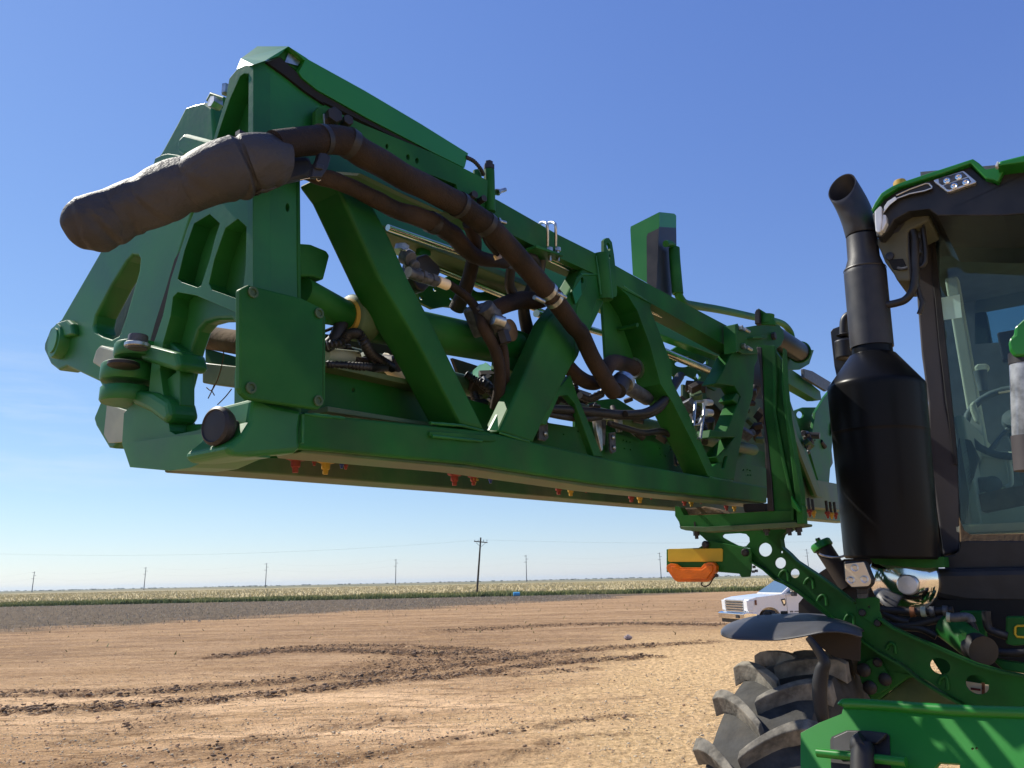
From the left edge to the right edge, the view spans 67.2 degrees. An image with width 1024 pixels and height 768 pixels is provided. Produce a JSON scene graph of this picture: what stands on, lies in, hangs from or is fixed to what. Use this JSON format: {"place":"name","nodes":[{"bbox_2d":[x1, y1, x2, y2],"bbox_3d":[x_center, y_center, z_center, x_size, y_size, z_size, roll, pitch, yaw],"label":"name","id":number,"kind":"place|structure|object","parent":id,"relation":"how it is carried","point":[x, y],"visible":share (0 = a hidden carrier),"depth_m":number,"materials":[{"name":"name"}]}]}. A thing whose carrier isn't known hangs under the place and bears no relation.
{"place":"outdoors","nodes":[
{"label":"outdoors","id":0,"kind":"place"},
{"bbox_2d":[0,585,765,606],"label":"roadside grass","id":1,"kind":"structure","parent":0,"point":[210,599],"depth_m":119.04,"materials":[{"name":"green plant"}]},
{"bbox_2d":[0,578,772,601],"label":"crop field","id":2,"kind":"structure","parent":0,"point":[326,593],"depth_m":216.12,"materials":[{"name":"green plant"}]},
{"bbox_2d":[20,598,761,654],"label":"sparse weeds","id":3,"kind":"object","parent":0,"point":[393,615],"visible":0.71,"depth_m":47.72,"materials":[{"name":"green plant"}]},
{"bbox_2d":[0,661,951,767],"bbox_3d":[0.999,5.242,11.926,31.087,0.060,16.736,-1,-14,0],"label":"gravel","id":4,"kind":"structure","parent":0,"point":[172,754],"depth_m":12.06,"materials":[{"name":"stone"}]},
{"bbox_2d":[0,575,1023,767],"bbox_3d":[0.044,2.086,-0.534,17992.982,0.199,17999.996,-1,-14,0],"label":"ground","id":5,"kind":"structure","parent":0,"point":[500,749],"depth_m":17.87,"materials":[{"name":"soil"}]},
{"bbox_2d":[0,594,621,631],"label":"crop stubble","id":6,"kind":"object","parent":5,"relation":"on","point":[504,602],"visible":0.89,"depth_m":78.72,"materials":[{"name":"beige plant"}]},
{"bbox_2d":[0,621,728,767],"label":"soil clods","id":7,"kind":"object","parent":5,"relation":"on","point":[267,694],"visible":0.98,"depth_m":18.82,"materials":[{"name":"brown soil"}]},
{"bbox_2d":[15,575,739,590],"bbox_3d":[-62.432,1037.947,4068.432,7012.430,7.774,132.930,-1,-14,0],"label":"distant woods","id":8,"kind":"object","parent":5,"relation":"on","point":[271,585],"visible":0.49,"depth_m":4048.61,"materials":[{"name":"green plant"}]},
{"bbox_2d":[0,587,761,606],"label":"dark weeds","id":9,"kind":"object","parent":5,"relation":"on","point":[159,601],"visible":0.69,"depth_m":109.07,"materials":[{"name":"green plant"}]},
{"bbox_2d":[39,575,764,590],"bbox_3d":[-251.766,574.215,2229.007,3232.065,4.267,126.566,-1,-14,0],"label":"tree line","id":10,"kind":"object","parent":5,"relation":"on","point":[345,584],"visible":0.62,"depth_m":2222.42,"materials":[{"name":"green plant"}]},
{"bbox_2d":[0,616,938,767],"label":"soil crumbs","id":11,"kind":"object","parent":5,"relation":"on","point":[250,764],"visible":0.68,"depth_m":12.94,"materials":[{"name":"brown soil"}]},
{"bbox_2d":[474,537,487,591],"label":"utility pole","id":12,"kind":"object","parent":5,"relation":"on","point":[480,546],"visible":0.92,"depth_m":131.45,"materials":[{"name":"brown wood"}]},
{"bbox_2d":[12,540,815,555],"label":"power line","id":13,"kind":"object","parent":12,"relation":"attached to","point":[265,552],"visible":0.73,"depth_m":134.50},
{"bbox_2d":[45,46,1023,767],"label":"crop sprayer","id":14,"kind":"object","parent":5,"relation":"on","point":[191,234],"visible":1,"depth_m":2.16,"materials":[{"name":"paint"}]},
{"bbox_2d":[624,634,631,639],"bbox_3d":[4.190,9.169,27.865,0.315,0.218,0.258,-1,-14,0],"label":"rock","id":15,"kind":"object","parent":5,"relation":"on","point":[627,637],"visible":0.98,"depth_m":27.78,"materials":[{"name":"grey stone"}]},
{"bbox_2d":[718,581,802,621],"bbox_3d":[11.793,8.934,31.274,6.383,1.959,2.341,2,-15,-13],"label":"pickup truck","id":16,"kind":"object","parent":5,"relation":"on","point":[774,597],"visible":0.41,"depth_m":30.28,"materials":[{"name":"white metal"}]},
{"bbox_2d":[0,0,1023,590],"label":"sky","id":17,"kind":"structure","parent":0,"point":[737,120],"materials":[{"name":"blue"}]}
]}

